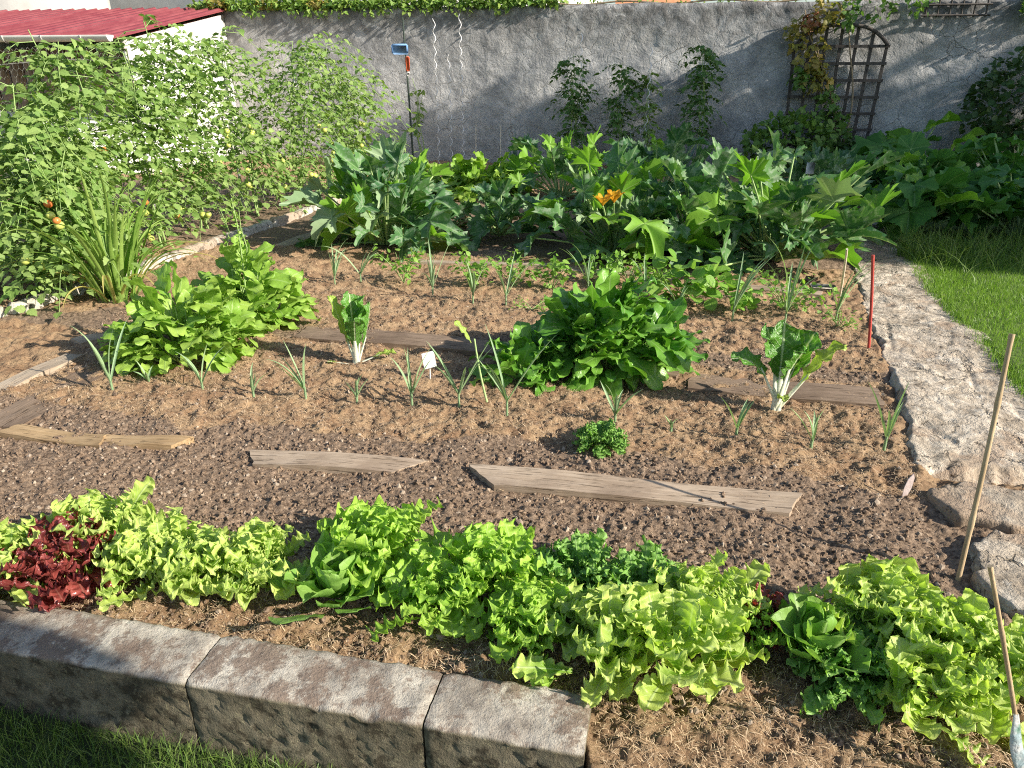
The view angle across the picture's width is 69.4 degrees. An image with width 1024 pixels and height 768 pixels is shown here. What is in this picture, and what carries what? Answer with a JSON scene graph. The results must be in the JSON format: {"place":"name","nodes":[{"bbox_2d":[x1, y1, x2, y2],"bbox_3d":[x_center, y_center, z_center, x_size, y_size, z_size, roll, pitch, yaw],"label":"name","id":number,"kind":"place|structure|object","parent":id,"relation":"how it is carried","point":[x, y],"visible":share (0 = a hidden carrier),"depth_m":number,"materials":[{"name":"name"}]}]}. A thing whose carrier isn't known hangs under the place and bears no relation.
{"place":"outdoors","nodes":[
{"label":"outdoors","id":0,"kind":"place"},
{"bbox_2d":[0,699,340,767],"bbox_3d":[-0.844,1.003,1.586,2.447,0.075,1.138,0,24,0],"label":"grass","id":1,"kind":"structure","parent":0,"point":[42,752],"depth_m":1.83,"materials":[{"name":"plant"}]},
{"bbox_2d":[0,156,1023,767],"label":"garden soil","id":2,"kind":"structure","parent":0,"point":[28,340],"depth_m":2.97,"materials":[{"name":"soil"}]},
{"bbox_2d":[0,514,81,607],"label":"lettuce","id":3,"kind":"object","parent":2,"relation":"on","point":[14,534],"visible":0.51,"depth_m":2.10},
{"bbox_2d":[0,353,83,390],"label":"wooden plank","id":4,"kind":"object","parent":2,"relation":"on","point":[50,367],"visible":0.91,"depth_m":3.62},
{"bbox_2d":[0,424,105,448],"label":"wooden plank","id":5,"kind":"object","parent":2,"relation":"on","point":[18,432],"visible":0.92,"depth_m":3.00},
{"bbox_2d":[7,275,101,314],"bbox_3d":[-2.915,-0.536,4.783,0.121,0.181,0.722,7,25,17],"label":"kerb stone","id":6,"kind":"object","parent":2,"relation":"on","point":[31,302],"visible":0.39,"depth_m":4.62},
{"bbox_2d":[0,366,111,428],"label":"wooden plank","id":7,"kind":"object","parent":2,"relation":"on","point":[16,413],"visible":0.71,"depth_m":3.27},
{"bbox_2d":[0,506,123,612],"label":"lettuce","id":8,"kind":"object","parent":2,"relation":"on","point":[43,566],"visible":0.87,"depth_m":2.06,"materials":[{"name":"plant"}]},
{"bbox_2d":[0,98,132,266],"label":"tomato plant","id":9,"kind":"object","parent":2,"relation":"on","point":[74,140],"visible":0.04,"depth_m":5.42,"materials":[{"name":"green plant"}]},
{"bbox_2d":[0,82,146,308],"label":"tomato plant","id":10,"kind":"object","parent":2,"relation":"on","point":[24,116],"visible":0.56,"depth_m":4.56,"materials":[{"name":"green plant"}]},
{"bbox_2d":[0,111,174,318],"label":"tomato plant","id":11,"kind":"object","parent":2,"relation":"on","point":[36,195],"visible":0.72,"depth_m":4.49,"materials":[{"name":"green plant"}]},
{"bbox_2d":[0,30,174,263],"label":"tomato plant","id":12,"kind":"object","parent":2,"relation":"on","point":[46,68],"visible":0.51,"depth_m":4.93,"materials":[{"name":"green plant"}]},
{"bbox_2d":[31,476,165,577],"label":"lettuce","id":13,"kind":"object","parent":2,"relation":"on","point":[96,504],"visible":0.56,"depth_m":2.26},
{"bbox_2d":[73,320,126,389],"bbox_3d":[-1.839,-0.127,3.416,0.218,0.320,0.244,20,31,39],"label":"young leek","id":14,"kind":"object","parent":2,"relation":"on","point":[102,364],"visible":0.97,"depth_m":3.38,"materials":[{"name":"green plant"}]},
{"bbox_2d":[0,157,216,307],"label":"daylily","id":15,"kind":"object","parent":2,"relation":"on","point":[115,289],"visible":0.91,"depth_m":4.55,"materials":[{"name":"green plant"}]},
{"bbox_2d":[0,599,220,745],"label":"concrete block","id":16,"kind":"structure","parent":2,"relation":"on","point":[94,670],"depth_m":1.88,"materials":[{"name":"concrete"}]},
{"bbox_2d":[76,506,207,611],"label":"lettuce","id":17,"kind":"object","parent":2,"relation":"on","point":[129,561],"visible":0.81,"depth_m":2.08,"materials":[{"name":"plant"}]},
{"bbox_2d":[65,36,228,257],"bbox_3d":[-2.908,-1.729,5.901,1.223,1.896,1.308,0,24,0],"label":"tomato plant","id":18,"kind":"object","parent":2,"relation":"on","point":[140,95],"visible":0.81,"depth_m":5.72,"materials":[{"name":"green plant"}]},
{"bbox_2d":[102,434,194,449],"bbox_3d":[-1.480,0.237,2.967,0.396,0.050,0.073,2,24,5],"label":"wooden plank","id":19,"kind":"object","parent":2,"relation":"on","point":[161,442],"visible":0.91,"depth_m":2.95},
{"bbox_2d":[0,46,306,275],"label":"wire fence","id":20,"kind":"object","parent":2,"relation":"on","point":[226,89],"visible":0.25,"depth_m":6.84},
{"bbox_2d":[75,13,267,240],"bbox_3d":[-2.835,-2.066,6.372,1.226,2.014,1.298,0,24,0],"label":"tomato plant","id":21,"kind":"object","parent":2,"relation":"on","point":[189,165],"visible":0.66,"depth_m":6.22,"materials":[{"name":"green plant"}]},
{"bbox_2d":[97,259,269,377],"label":"spinach plant","id":22,"kind":"object","parent":2,"relation":"on","point":[186,329],"visible":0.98,"depth_m":3.63,"materials":[{"name":"plant"}]},
{"bbox_2d":[170,235,229,259],"bbox_3d":[-2.519,-1.063,5.998,0.115,0.182,0.667,7,24,16],"label":"kerb stone","id":23,"kind":"object","parent":2,"relation":"on","point":[215,241],"visible":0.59,"depth_m":5.95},
{"bbox_2d":[136,524,270,605],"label":"lettuce","id":24,"kind":"object","parent":2,"relation":"on","point":[186,560],"visible":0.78,"depth_m":2.05,"materials":[{"name":"plant"}]},
{"bbox_2d":[150,25,311,223],"bbox_3d":[-2.586,-2.269,7.125,1.401,2.136,1.293,0,24,0],"label":"tomato plant","id":25,"kind":"object","parent":2,"relation":"on","point":[257,137],"visible":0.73,"depth_m":6.95,"materials":[{"name":"green plant"}]},
{"bbox_2d":[170,516,315,610],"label":"lettuce","id":26,"kind":"object","parent":2,"relation":"on","point":[268,540],"visible":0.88,"depth_m":2.07,"materials":[{"name":"plant"}]},
{"bbox_2d":[190,194,320,336],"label":"spinach plant","id":27,"kind":"object","parent":2,"relation":"on","point":[261,287],"visible":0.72,"depth_m":4.17,"materials":[{"name":"plant"}]},
{"bbox_2d":[269,207,313,226],"bbox_3d":[-2.138,-1.591,7.213,0.115,0.182,0.714,6,24,14],"label":"kerb stone","id":28,"kind":"object","parent":2,"relation":"on","point":[284,219],"visible":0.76,"depth_m":7.10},
{"bbox_2d":[234,31,371,212],"bbox_3d":[-2.159,-2.645,7.638,1.379,1.801,1.354,-6,24,-14],"label":"tomato plant","id":29,"kind":"object","parent":2,"relation":"on","point":[295,56],"visible":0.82,"depth_m":7.44,"materials":[{"name":"green plant"}]},
{"bbox_2d":[186,636,442,767],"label":"concrete block","id":30,"kind":"structure","parent":2,"relation":"on","point":[324,709],"depth_m":1.77,"materials":[{"name":"concrete"}]},
{"bbox_2d":[267,542,396,624],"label":"lettuce","id":31,"kind":"object","parent":2,"relation":"on","point":[329,571],"visible":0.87,"depth_m":2.02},
{"bbox_2d":[249,449,428,474],"bbox_3d":[-0.683,0.306,2.824,0.726,0.047,0.108,3,24,7],"label":"wooden plank","id":32,"kind":"object","parent":2,"relation":"on","point":[335,462],"visible":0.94,"depth_m":2.81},
{"bbox_2d":[274,38,422,196],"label":"tomato plant","id":33,"kind":"object","parent":2,"relation":"on","point":[353,108],"visible":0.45,"depth_m":8.15,"materials":[{"name":"green plant"}]},
{"bbox_2d":[327,291,395,363],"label":"chard plant","id":34,"kind":"object","parent":2,"relation":"on","point":[352,316],"visible":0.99,"depth_m":3.66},
{"bbox_2d":[279,132,478,261],"bbox_3d":[-1.063,-1.520,6.115,1.628,1.085,1.662,0,24,0],"label":"courgette plant","id":35,"kind":"object","parent":2,"relation":"on","point":[405,207],"visible":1,"depth_m":5.87,"materials":[{"name":"green plant"}]},
{"bbox_2d":[310,494,449,606],"bbox_3d":[-0.384,0.465,2.173,0.413,0.231,0.444,0,24,0],"label":"lettuce","id":36,"kind":"object","parent":2,"relation":"on","point":[381,527],"visible":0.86,"depth_m":2.14,"materials":[{"name":"plant"}]},
{"bbox_2d":[292,326,496,356],"bbox_3d":[-0.635,-0.233,4.049,1.151,0.049,0.193,5,24,12],"label":"wooden plank","id":37,"kind":"object","parent":2,"relation":"on","point":[463,346],"visible":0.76,"depth_m":4.01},
{"bbox_2d":[369,244,431,284],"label":"celery plant","id":38,"kind":"object","parent":2,"relation":"on","point":[408,266],"visible":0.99,"depth_m":5.04,"materials":[{"name":"green plant"}]},
{"bbox_2d":[391,17,413,161],"bbox_3d":[-1.489,-3.835,10.136,0.230,2.151,0.120,-2,24,-5],"label":"garden post","id":39,"kind":"object","parent":2,"relation":"on","point":[399,49],"visible":0.89,"depth_m":9.90,"materials":[{"name":"blue plastic"}]},
{"bbox_2d":[365,541,505,642],"bbox_3d":[-0.186,0.561,2.023,0.385,0.199,0.340,0,24,0],"label":"lettuce","id":40,"kind":"object","parent":2,"relation":"on","point":[432,582],"visible":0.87,"depth_m":1.97,"materials":[{"name":"plant"}]},
{"bbox_2d":[426,338,492,407],"bbox_3d":[-0.224,-0.048,3.184,0.304,0.358,0.183,0,24,0],"label":"young leek","id":41,"kind":"object","parent":2,"relation":"on","point":[452,383],"visible":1,"depth_m":3.22,"materials":[{"name":"green plant"}]},
{"bbox_2d":[447,247,491,285],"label":"celery plant","id":42,"kind":"object","parent":2,"relation":"on","point":[477,267],"visible":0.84,"depth_m":4.99,"materials":[{"name":"green plant"}]},
{"bbox_2d":[414,517,546,625],"bbox_3d":[-0.083,0.503,2.077,0.392,0.198,0.442,0,24,0],"label":"lettuce","id":43,"kind":"object","parent":2,"relation":"on","point":[505,550],"visible":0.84,"depth_m":2.06,"materials":[{"name":"plant"}]},
{"bbox_2d":[434,151,534,202],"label":"plant","id":44,"kind":"object","parent":2,"relation":"on","point":[466,176],"visible":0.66,"depth_m":8.18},
{"bbox_2d":[451,177,562,248],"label":"courgette plant","id":45,"kind":"object","parent":2,"relation":"on","point":[503,211],"visible":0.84,"depth_m":6.26,"materials":[{"name":"green plant"}]},
{"bbox_2d":[424,673,591,767],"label":"concrete block","id":46,"kind":"structure","parent":2,"relation":"on","point":[472,722],"depth_m":1.68,"materials":[{"name":"concrete"}]},
{"bbox_2d":[0,238,1023,767],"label":"mulch fibres","id":47,"kind":"object","parent":2,"relation":"on","point":[678,716],"visible":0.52,"depth_m":2.81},
{"bbox_2d":[509,568,667,707],"bbox_3d":[0.219,0.602,1.850,0.358,0.202,0.402,8,25,17],"label":"lettuce","id":48,"kind":"object","parent":47,"relation":"on","point":[617,675],"visible":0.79,"depth_m":1.78,"materials":[{"name":"plant"}]},
{"bbox_2d":[534,528,645,622],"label":"lettuce","id":49,"kind":"object","parent":47,"relation":"on","point":[580,556],"visible":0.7,"depth_m":2.12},
{"bbox_2d":[595,581,769,711],"bbox_3d":[0.408,0.607,1.819,0.387,0.228,0.418,20,31,39],"label":"lettuce","id":50,"kind":"object","parent":47,"relation":"on","point":[695,623],"visible":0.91,"depth_m":1.77,"materials":[{"name":"plant"}]},
{"bbox_2d":[648,547,783,653],"bbox_3d":[0.540,0.574,1.967,0.406,0.173,0.340,6,24,13],"label":"lettuce","id":51,"kind":"object","parent":47,"relation":"on","point":[707,577],"visible":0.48,"depth_m":1.98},
{"bbox_2d":[717,582,786,653],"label":"lettuce","id":52,"kind":"object","parent":47,"relation":"on","point":[767,637],"visible":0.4,"depth_m":1.88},
{"bbox_2d":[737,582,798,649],"bbox_3d":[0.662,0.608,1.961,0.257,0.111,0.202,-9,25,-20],"label":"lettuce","id":53,"kind":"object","parent":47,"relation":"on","point":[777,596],"visible":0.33,"depth_m":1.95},
{"bbox_2d":[770,592,877,673],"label":"lettuce","id":54,"kind":"object","parent":47,"relation":"on","point":[812,623],"visible":0.81,"depth_m":1.83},
{"bbox_2d":[856,555,1018,723],"bbox_3d":[1.033,0.610,1.836,0.398,0.210,0.404,-18,30,-36],"label":"lettuce","id":55,"kind":"object","parent":47,"relation":"on","point":[929,634],"visible":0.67,"depth_m":1.81,"materials":[{"name":"plant"}]},
{"bbox_2d":[480,246,544,286],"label":"celery plant","id":56,"kind":"object","parent":2,"relation":"on","point":[520,266],"visible":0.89,"depth_m":4.95,"materials":[{"name":"green plant"}]},
{"bbox_2d":[474,327,552,416],"bbox_3d":[0.004,-0.027,3.087,0.324,0.399,0.150,9,25,19],"label":"young leek","id":57,"kind":"object","parent":2,"relation":"on","point":[502,389],"visible":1,"depth_m":3.14,"materials":[{"name":"green plant"}]},
{"bbox_2d":[468,321,572,396],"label":"beet plant","id":58,"kind":"object","parent":2,"relation":"on","point":[515,356],"visible":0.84,"depth_m":3.50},
{"bbox_2d":[478,575,570,686],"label":"lettuce","id":59,"kind":"object","parent":2,"relation":"on","point":[534,598],"visible":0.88,"depth_m":1.88,"materials":[{"name":"plant"}]},
{"bbox_2d":[506,125,610,201],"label":"courgette plant","id":60,"kind":"object","parent":2,"relation":"on","point":[553,165],"visible":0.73,"depth_m":8.10,"materials":[{"name":"green plant"}]},
{"bbox_2d":[531,251,585,289],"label":"celery plant","id":61,"kind":"object","parent":2,"relation":"on","point":[558,264],"visible":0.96,"depth_m":4.89,"materials":[{"name":"green plant"}]},
{"bbox_2d":[545,54,599,149],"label":"tomato plant","id":62,"kind":"object","parent":2,"relation":"on","point":[575,109],"visible":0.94,"depth_m":10.15,"materials":[{"name":"green plant"}]},
{"bbox_2d":[571,418,629,458],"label":"parsley plant","id":63,"kind":"object","parent":2,"relation":"on","point":[589,435],"visible":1,"depth_m":2.88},
{"bbox_2d":[510,268,709,399],"bbox_3d":[0.469,-0.277,3.650,0.993,0.623,0.748,0,24,0],"label":"spinach plant","id":64,"kind":"object","parent":2,"relation":"on","point":[629,335],"visible":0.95,"depth_m":3.51,"materials":[{"name":"plant"}]},
{"bbox_2d":[592,64,644,141],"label":"tomato plant","id":65,"kind":"object","parent":2,"relation":"on","point":[616,123],"visible":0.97,"depth_m":10.04,"materials":[{"name":"green plant"}]},
{"bbox_2d":[510,142,731,272],"bbox_3d":[0.865,-1.369,5.747,1.808,0.962,1.718,0,24,0],"label":"courgette plant","id":66,"kind":"object","parent":2,"relation":"on","point":[613,204],"visible":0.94,"depth_m":5.57,"materials":[{"name":"green plant"}]},
{"bbox_2d":[599,243,652,281],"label":"celery plant","id":67,"kind":"object","parent":2,"relation":"on","point":[635,256],"visible":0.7,"depth_m":5.04,"materials":[{"name":"green plant"}]},
{"bbox_2d":[469,463,801,517],"bbox_3d":[0.418,0.381,2.633,1.199,0.047,0.139,4,24,9],"label":"wooden plank","id":68,"kind":"object","parent":2,"relation":"on","point":[565,483],"visible":0.95,"depth_m":2.61,"materials":[{"name":"wood"}]},
{"bbox_2d":[629,70,666,150],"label":"tomato plant","id":69,"kind":"object","parent":2,"relation":"on","point":[652,107],"visible":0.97,"depth_m":10.07,"materials":[{"name":"green plant"}]},
{"bbox_2d":[581,535,717,602],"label":"parsley plant","id":70,"kind":"object","parent":2,"relation":"on","point":[637,563],"visible":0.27,"depth_m":2.07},
{"bbox_2d":[599,121,728,196],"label":"courgette plant","id":71,"kind":"object","parent":2,"relation":"on","point":[678,138],"visible":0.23,"depth_m":7.54,"materials":[{"name":"green plant"}]},
{"bbox_2d":[646,249,733,310],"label":"bean seedling","id":72,"kind":"object","parent":2,"relation":"on","point":[703,280],"visible":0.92,"depth_m":4.54,"materials":[{"name":"green plant"}]},
{"bbox_2d":[673,45,727,148],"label":"tomato plant","id":73,"kind":"object","parent":2,"relation":"on","point":[709,55],"visible":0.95,"depth_m":9.80,"materials":[{"name":"green plant"}]},
{"bbox_2d":[623,150,779,275],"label":"courgette plant","id":74,"kind":"object","parent":2,"relation":"on","point":[678,173],"visible":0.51,"depth_m":5.43,"materials":[{"name":"green plant"}]},
{"bbox_2d":[715,268,762,311],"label":"bean seedling","id":75,"kind":"object","parent":2,"relation":"on","point":[749,300],"visible":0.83,"depth_m":4.48,"materials":[{"name":"green plant"}]},
{"bbox_2d":[731,252,778,321],"bbox_3d":[1.411,-0.529,4.226,0.248,0.411,0.302,0,24,0],"label":"young leek","id":76,"kind":"object","parent":2,"relation":"on","point":[751,276],"visible":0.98,"depth_m":4.27,"materials":[{"name":"green plant"}]},
{"bbox_2d":[687,373,884,407],"bbox_3d":[1.264,0.037,3.466,0.861,0.050,0.208,6,24,13],"label":"wooden plank","id":77,"kind":"object","parent":2,"relation":"on","point":[833,394],"visible":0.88,"depth_m":3.44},
{"bbox_2d":[668,127,904,274],"bbox_3d":[2.058,-1.280,5.600,1.744,1.217,1.878,0,24,0],"label":"courgette plant","id":78,"kind":"object","parent":2,"relation":"on","point":[803,211],"visible":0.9,"depth_m":5.27,"materials":[{"name":"green plant"}]},
{"bbox_2d":[731,320,846,411],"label":"chard plant","id":79,"kind":"object","parent":2,"relation":"on","point":[789,349],"visible":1,"depth_m":3.18,"materials":[{"name":"plant"}]},
{"bbox_2d":[764,242,816,322],"bbox_3d":[1.511,-0.602,4.207,0.378,0.559,0.306,-6,24,-13],"label":"young leek","id":80,"kind":"object","parent":2,"relation":"on","point":[788,301],"visible":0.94,"depth_m":4.16,"materials":[{"name":"green plant"}]},
{"bbox_2d":[740,104,846,176],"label":"rose bush","id":81,"kind":"object","parent":2,"relation":"on","point":[786,123],"visible":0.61,"depth_m":9.57,"materials":[{"name":"green plant"}]},
{"bbox_2d":[747,266,849,313],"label":"parsley plant","id":82,"kind":"object","parent":2,"relation":"on","point":[810,290],"visible":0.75,"depth_m":4.48,"materials":[{"name":"green plant"}]},
{"bbox_2d":[779,142,880,196],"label":"courgette plant","id":83,"kind":"object","parent":2,"relation":"on","point":[837,161],"visible":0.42,"depth_m":7.57,"materials":[{"name":"green plant"}]},
{"bbox_2d":[785,627,893,731],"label":"lettuce","id":84,"kind":"object","parent":2,"relation":"on","point":[834,688],"visible":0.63,"depth_m":1.75,"materials":[{"name":"plant"}]},
{"bbox_2d":[796,554,927,683],"bbox_3d":[0.937,0.590,1.913,0.379,0.209,0.346,15,27,30],"label":"lettuce","id":85,"kind":"object","parent":2,"relation":"on","point":[853,585],"visible":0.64,"depth_m":1.91,"materials":[{"name":"plant"}]},
{"bbox_2d":[868,382,908,450],"bbox_3d":[1.465,0.124,2.875,0.189,0.290,0.090,-5,24,-12],"label":"young leek","id":86,"kind":"object","parent":2,"relation":"on","point":[890,425],"visible":1,"depth_m":2.88,"materials":[{"name":"green plant"}]},
{"bbox_2d":[847,131,970,210],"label":"pumpkin plant","id":87,"kind":"object","parent":2,"relation":"on","point":[916,144],"visible":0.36,"depth_m":7.57,"materials":[{"name":"green plant"}]},
{"bbox_2d":[839,162,1012,240],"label":"pumpkin plant","id":88,"kind":"object","parent":2,"relation":"on","point":[911,203],"visible":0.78,"depth_m":6.08,"materials":[{"name":"green plant"}]},
{"bbox_2d":[875,635,1019,767],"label":"lettuce","id":89,"kind":"object","parent":2,"relation":"on","point":[951,683],"visible":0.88,"depth_m":1.66,"materials":[{"name":"plant"}]},
{"bbox_2d":[926,481,1023,533],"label":"stone slab","id":90,"kind":"structure","parent":2,"relation":"on","point":[1000,508],"depth_m":2.51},
{"bbox_2d":[931,602,1023,747],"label":"lettuce","id":91,"kind":"object","parent":2,"relation":"on","point":[997,728],"visible":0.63,"depth_m":1.71,"materials":[{"name":"plant"}]},
{"bbox_2d":[955,334,1014,581],"bbox_3d":[1.361,0.232,2.133,0.019,0.738,0.201,10,25,21],"label":"bamboo cane","id":92,"kind":"object","parent":2,"relation":"on","point":[996,409],"visible":0.95,"depth_m":2.13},
{"bbox_2d":[967,530,1023,617],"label":"stone slab","id":93,"kind":"structure","parent":2,"relation":"on","point":[1002,553],"depth_m":2.19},
{"bbox_2d":[987,564,1017,715],"bbox_3d":[0.978,0.608,1.454,0.208,0.570,0.012,7,25,16],"label":"bamboo cane","id":94,"kind":"object","parent":2,"relation":"on","point":[1002,635],"visible":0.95,"depth_m":1.41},
{"bbox_2d":[1009,714,1023,767],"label":"plastic bag","id":95,"kind":"object","parent":94,"relation":"attached to","point":[1016,749],"visible":1,"depth_m":1.48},
{"bbox_2d":[802,170,1023,485],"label":"stone path","id":96,"kind":"structure","parent":0,"point":[936,359],"depth_m":3.50,"materials":[{"name":"stone"}]},
{"bbox_2d":[887,180,1023,398],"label":"lawn","id":97,"kind":"structure","parent":0,"point":[983,281],"depth_m":4.87,"materials":[{"name":"plant"}]},
{"bbox_2d":[851,110,986,177],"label":"squash plant","id":98,"kind":"object","parent":97,"relation":"on","point":[873,141],"visible":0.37,"depth_m":9.24,"materials":[{"name":"green plant"}]},
{"bbox_2d":[870,217,1023,285],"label":"tall grass","id":99,"kind":"structure","parent":97,"relation":"on","point":[980,248],"depth_m":5.63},
{"bbox_2d":[933,163,1023,239],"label":"pumpkin plant","id":100,"kind":"object","parent":97,"relation":"on","point":[989,179],"visible":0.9,"depth_m":6.12,"materials":[{"name":"green plant"}]},
{"bbox_2d":[955,133,1023,181],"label":"pumpkin plant","id":101,"kind":"object","parent":97,"relation":"on","point":[975,150],"visible":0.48,"depth_m":7.75,"materials":[{"name":"green plant"}]},
{"bbox_2d":[957,46,1023,155],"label":"dark shrub","id":102,"kind":"object","parent":97,"relation":"on","point":[989,95],"visible":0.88,"depth_m":9.05,"materials":[{"name":"green plant"}]},
{"label":"ground","id":103,"kind":"structure","parent":0,"visible":0},
{"bbox_2d":[0,7,242,173],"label":"shed","id":104,"kind":"structure","parent":103,"relation":"on","point":[94,24],"depth_m":10.08,"materials":[{"name":"white metal"}]},
{"bbox_2d":[0,0,602,10],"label":"house","id":105,"kind":"structure","parent":103,"relation":"on","point":[10,5],"depth_m":14.71,"materials":[{"name":"tile"}]},
{"bbox_2d":[0,0,1023,166],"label":"garden wall","id":106,"kind":"structure","parent":103,"relation":"on","point":[516,54],"depth_m":10.36,"materials":[{"name":"paint"}]},
{"bbox_2d":[186,0,855,19],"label":"ivy","id":107,"kind":"object","parent":106,"relation":"attached to","point":[301,5],"visible":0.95,"depth_m":10.69,"materials":[{"name":"green plant"}]},
{"bbox_2d":[782,23,889,148],"bbox_3d":[4.270,-3.913,9.826,1.201,1.581,0.081,5,24,11],"label":"trellis","id":108,"kind":"object","parent":106,"relation":"attached to","point":[864,80],"visible":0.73,"depth_m":9.73,"materials":[{"name":"brown wood"}]},
{"bbox_2d":[782,0,938,150],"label":"climbing vine","id":109,"kind":"object","parent":106,"relation":"attached to","point":[814,70],"visible":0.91,"depth_m":9.59,"materials":[{"name":"green plant"}]},
{"bbox_2d":[921,0,992,16],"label":"trellis","id":110,"kind":"object","parent":106,"relation":"attached to","point":[956,4],"visible":0.89,"depth_m":9.24,"materials":[{"name":"brown wood"}]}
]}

